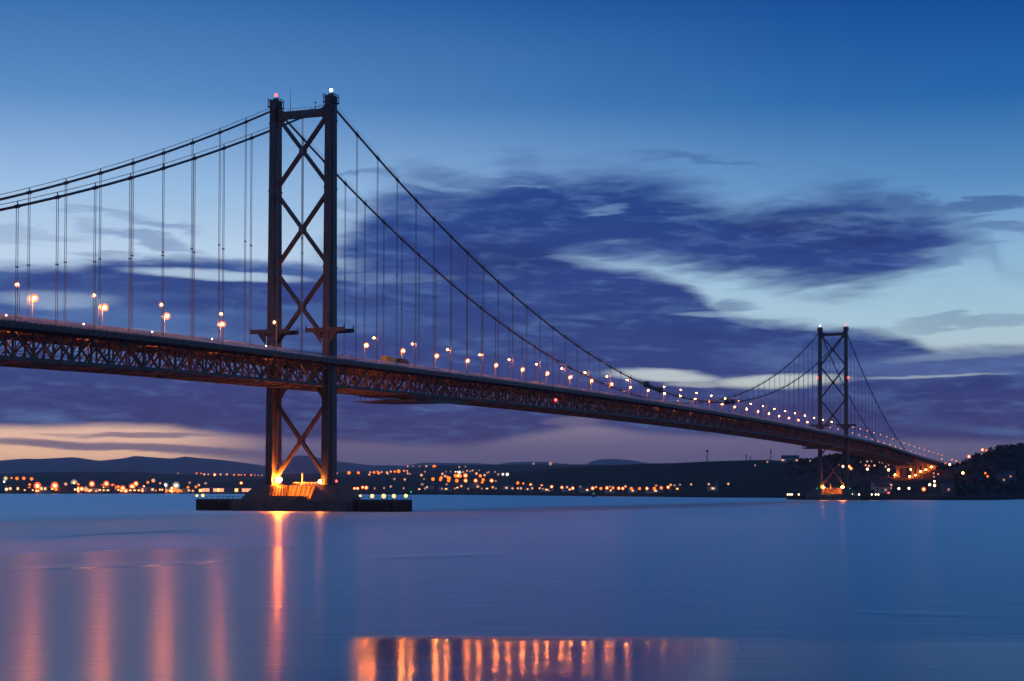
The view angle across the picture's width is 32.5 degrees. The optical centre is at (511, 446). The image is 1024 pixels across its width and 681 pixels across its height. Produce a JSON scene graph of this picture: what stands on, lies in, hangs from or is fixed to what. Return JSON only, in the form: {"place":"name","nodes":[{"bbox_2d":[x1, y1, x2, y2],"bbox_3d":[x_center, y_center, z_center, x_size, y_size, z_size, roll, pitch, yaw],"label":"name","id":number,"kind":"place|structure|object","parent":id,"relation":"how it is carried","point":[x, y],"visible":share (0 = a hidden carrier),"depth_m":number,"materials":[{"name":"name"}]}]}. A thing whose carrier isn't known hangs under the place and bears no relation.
{"place":"outdoors","nodes":[
{"label":"outdoors","id":0,"kind":"place"},
{"bbox_2d":[0,464,603,483],"bbox_3d":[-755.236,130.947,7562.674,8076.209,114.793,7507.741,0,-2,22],"label":"hills","id":1,"kind":"structure","parent":0,"point":[140,477],"depth_m":6376.15,"materials":[{"name":"black"}]},
{"bbox_2d":[0,455,954,474],"bbox_3d":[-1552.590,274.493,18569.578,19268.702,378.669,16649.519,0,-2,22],"label":"hills","id":2,"kind":"structure","parent":0,"point":[300,464],"depth_m":16482.93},
{"bbox_2d":[0,494,1023,680],"bbox_3d":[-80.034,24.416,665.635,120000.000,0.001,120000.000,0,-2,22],"label":"water","id":3,"kind":"structure","parent":0,"point":[136,587],"depth_m":142.89,"materials":[{"name":"blue liquid"}]},
{"bbox_2d":[0,89,953,511],"bbox_3d":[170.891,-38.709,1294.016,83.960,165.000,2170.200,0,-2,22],"label":"suspension bridge","id":4,"kind":"structure","parent":3,"relation":"in","point":[332,367],"depth_m":668.11,"materials":[{"name":"metal"}]},
{"bbox_2d":[14,282,19,320],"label":"street lamp","id":5,"kind":"object","parent":4,"relation":"on","point":[19,300],"visible":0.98,"depth_m":490.91,"materials":[{"name":"metal"}]},
{"bbox_2d":[159,303,163,337],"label":"street lamp","id":6,"kind":"object","parent":4,"relation":"on","point":[163,319],"visible":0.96,"depth_m":558.32,"materials":[{"name":"metal"}]},
{"bbox_2d":[272,320,276,350],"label":"street lamp","id":7,"kind":"object","parent":4,"relation":"on","point":[276,333],"visible":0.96,"depth_m":625.72,"materials":[{"name":"metal"}]},
{"bbox_2d":[381,356,395,365],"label":"lorry","id":8,"kind":"object","parent":4,"relation":"on","point":[388,358],"visible":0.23,"depth_m":719.57,"materials":[{"name":"orange paint"}]},
{"bbox_2d":[395,358,408,366],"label":"lorry","id":9,"kind":"object","parent":4,"relation":"on","point":[401,360],"visible":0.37,"depth_m":731.48,"materials":[{"name":"metal"}]},
{"bbox_2d":[355,394,465,403],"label":"maintenance gantry","id":10,"kind":"object","parent":4,"relation":"hanging from","point":[417,401],"visible":1,"depth_m":748.16,"materials":[{"name":"metal"}]},
{"bbox_2d":[643,381,662,392],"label":"cable cradle","id":11,"kind":"object","parent":4,"relation":"attached to","point":[657,389],"visible":1,"depth_m":1042.12,"materials":[{"name":"metal"}]},
{"bbox_2d":[724,399,734,404],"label":"cable cradle","id":12,"kind":"object","parent":4,"relation":"on","point":[731,401],"visible":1,"depth_m":1208.01,"materials":[{"name":"metal"}]},
{"bbox_2d":[802,445,836,448],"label":"maintenance gantry","id":13,"kind":"object","parent":4,"relation":"hanging from","point":[832,447],"visible":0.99,"depth_m":1543.76,"materials":[{"name":"metal"}]},
{"bbox_2d":[0,446,1023,499],"bbox_3d":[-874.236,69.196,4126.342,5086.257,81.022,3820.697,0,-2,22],"label":"shore land","id":14,"kind":"structure","parent":0,"point":[760,479],"depth_m":2517.49,"materials":[{"name":"black"}]},
{"bbox_2d":[5,485,19,492],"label":"waterfront building","id":15,"kind":"structure","parent":14,"relation":"on","point":[14,489],"depth_m":2690.52,"materials":[{"name":"stone"}]},
{"bbox_2d":[23,488,34,492],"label":"waterfront building","id":16,"kind":"structure","parent":14,"relation":"on","point":[29,490],"depth_m":2717.86,"materials":[{"name":"stone"}]},
{"bbox_2d":[35,482,50,492],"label":"waterfront building","id":17,"kind":"structure","parent":14,"relation":"on","point":[45,488],"depth_m":2742.75,"materials":[{"name":"stone"}]},
{"bbox_2d":[51,483,57,491],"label":"waterfront building","id":18,"kind":"structure","parent":14,"relation":"on","point":[52,488],"depth_m":2860.77,"materials":[{"name":"stone"}]},
{"bbox_2d":[58,483,77,492],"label":"waterfront building","id":19,"kind":"structure","parent":14,"relation":"on","point":[68,488],"depth_m":2783.68,"materials":[{"name":"stone"}]},
{"bbox_2d":[77,484,86,491],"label":"waterfront building","id":20,"kind":"structure","parent":14,"relation":"on","point":[80,487],"depth_m":2875.12,"materials":[{"name":"stone"}]},
{"bbox_2d":[84,484,102,492],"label":"waterfront building","id":21,"kind":"structure","parent":14,"relation":"on","point":[93,488],"depth_m":2841.29,"materials":[{"name":"stone"}]},
{"bbox_2d":[103,485,114,492],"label":"waterfront building","id":22,"kind":"structure","parent":14,"relation":"on","point":[108,488],"depth_m":2852.76,"materials":[{"name":"stone"}]},
{"bbox_2d":[115,484,130,491],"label":"waterfront building","id":23,"kind":"structure","parent":14,"relation":"on","point":[120,487],"depth_m":2950.67,"materials":[{"name":"stone"}]},
{"bbox_2d":[123,488,140,492],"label":"waterfront building","id":24,"kind":"structure","parent":14,"relation":"on","point":[133,490],"depth_m":2900.61,"materials":[{"name":"stone"}]},
{"bbox_2d":[138,487,155,492],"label":"waterfront building","id":25,"kind":"structure","parent":14,"relation":"on","point":[150,489],"depth_m":2939.95,"materials":[{"name":"stone"}]},
{"bbox_2d":[154,484,165,492],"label":"waterfront building","id":26,"kind":"structure","parent":14,"relation":"on","point":[160,488],"depth_m":2953.34,"materials":[{"name":"stone"}]},
{"bbox_2d":[166,485,180,491],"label":"waterfront building","id":27,"kind":"structure","parent":14,"relation":"on","point":[168,489],"depth_m":3002.56,"materials":[{"name":"stone"}]},
{"bbox_2d":[177,488,190,492],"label":"waterfront building","id":28,"kind":"structure","parent":14,"relation":"on","point":[186,490],"depth_m":3002.14,"materials":[{"name":"stone"}]},
{"bbox_2d":[202,487,250,492],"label":"quay shed","id":29,"kind":"structure","parent":14,"relation":"on","point":[219,489],"depth_m":2971.70,"materials":[{"name":"stone"}]},
{"bbox_2d":[408,485,420,490],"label":"house","id":30,"kind":"structure","parent":14,"relation":"on","point":[414,488],"depth_m":3074.18,"materials":[{"name":"stone"}]},
{"bbox_2d":[426,483,434,488],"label":"house","id":31,"kind":"structure","parent":14,"relation":"on","point":[430,485],"depth_m":3138.03,"materials":[{"name":"stone"}]},
{"bbox_2d":[439,484,451,490],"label":"house","id":32,"kind":"structure","parent":14,"relation":"on","point":[447,487],"depth_m":3064.59,"materials":[{"name":"stone"}]},
{"bbox_2d":[456,483,465,489],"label":"house","id":33,"kind":"structure","parent":14,"relation":"on","point":[462,487],"depth_m":3089.99,"materials":[{"name":"stone"}]},
{"bbox_2d":[469,482,480,487],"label":"house","id":34,"kind":"structure","parent":14,"relation":"on","point":[472,485],"depth_m":3096.28,"materials":[{"name":"stone"}]},
{"bbox_2d":[485,484,497,490],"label":"house","id":35,"kind":"structure","parent":14,"relation":"on","point":[488,487],"depth_m":2922.88,"materials":[{"name":"stone"}]},
{"bbox_2d":[500,484,512,489],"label":"house","id":36,"kind":"structure","parent":14,"relation":"on","point":[504,486],"depth_m":2924.61,"materials":[{"name":"stone"}]},
{"bbox_2d":[524,484,532,490],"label":"house","id":37,"kind":"structure","parent":14,"relation":"on","point":[527,487],"depth_m":2758.76,"materials":[{"name":"stone"}]},
{"bbox_2d":[540,485,553,491],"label":"house","id":38,"kind":"structure","parent":14,"relation":"on","point":[547,488],"depth_m":2644.57,"materials":[{"name":"stone"}]},
{"bbox_2d":[562,484,574,491],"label":"house","id":39,"kind":"structure","parent":14,"relation":"on","point":[565,489],"depth_m":2572.64,"materials":[{"name":"stone"}]},
{"bbox_2d":[579,484,591,492],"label":"house","id":40,"kind":"structure","parent":14,"relation":"on","point":[585,488],"depth_m":2496.18,"materials":[{"name":"stone"}]},
{"bbox_2d":[605,486,614,492],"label":"house","id":41,"kind":"structure","parent":14,"relation":"on","point":[609,490],"depth_m":2418.63,"materials":[{"name":"stone"}]},
{"bbox_2d":[628,485,637,492],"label":"house","id":42,"kind":"structure","parent":14,"relation":"on","point":[635,489],"depth_m":2322.66,"materials":[{"name":"stone"}]},
{"bbox_2d":[646,485,662,493],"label":"house","id":43,"kind":"structure","parent":14,"relation":"on","point":[651,490],"depth_m":2263.67,"materials":[{"name":"stone"}]},
{"bbox_2d":[669,483,682,490],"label":"house","id":44,"kind":"structure","parent":14,"relation":"on","point":[678,487],"depth_m":2270.35,"materials":[{"name":"stone"}]},
{"bbox_2d":[707,482,717,490],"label":"house","id":45,"kind":"structure","parent":14,"relation":"on","point":[713,485],"depth_m":2195.21,"materials":[{"name":"stone"}]},
{"bbox_2d":[781,455,798,462],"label":"hilltop hall","id":46,"kind":"structure","parent":14,"relation":"on","point":[785,458],"depth_m":2628.25,"materials":[{"name":"stone"}]},
{"bbox_2d":[871,479,880,489],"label":"house","id":47,"kind":"structure","parent":14,"relation":"on","point":[873,482],"depth_m":1820.58,"materials":[{"name":"stone"}]},
{"bbox_2d":[875,482,886,492],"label":"house","id":48,"kind":"structure","parent":14,"relation":"on","point":[876,487],"depth_m":1748.53,"materials":[{"name":"stone"}]},
{"bbox_2d":[878,482,891,492],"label":"house","id":49,"kind":"structure","parent":14,"relation":"on","point":[883,488],"depth_m":1736.56,"materials":[{"name":"stone"}]},
{"bbox_2d":[880,478,892,487],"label":"house","id":50,"kind":"structure","parent":14,"relation":"on","point":[890,480],"depth_m":1814.33,"materials":[{"name":"stone"}]},
{"bbox_2d":[787,442,1023,495],"bbox_3d":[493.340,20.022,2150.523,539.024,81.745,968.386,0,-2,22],"label":"woodland","id":51,"kind":"object","parent":14,"relation":"on","point":[837,456],"visible":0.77,"depth_m":2151.39,"materials":[{"name":"plant"}]},
{"bbox_2d":[941,482,954,492],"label":"house","id":52,"kind":"structure","parent":14,"relation":"on","point":[947,487],"depth_m":1719.60,"materials":[{"name":"stone"}]},
{"bbox_2d":[997,473,1008,483],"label":"house","id":53,"kind":"structure","parent":14,"relation":"on","point":[1002,478],"depth_m":1872.02,"materials":[{"name":"stone"}]},
{"bbox_2d":[1004,469,1015,479],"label":"house","id":54,"kind":"structure","parent":14,"relation":"on","point":[1012,475],"depth_m":1917.31,"materials":[{"name":"stone"}]},
{"bbox_2d":[0,0,1023,465],"label":"sky","id":55,"kind":"structure","parent":0,"point":[686,191],"materials":[{"name":"blue"}]}
]}

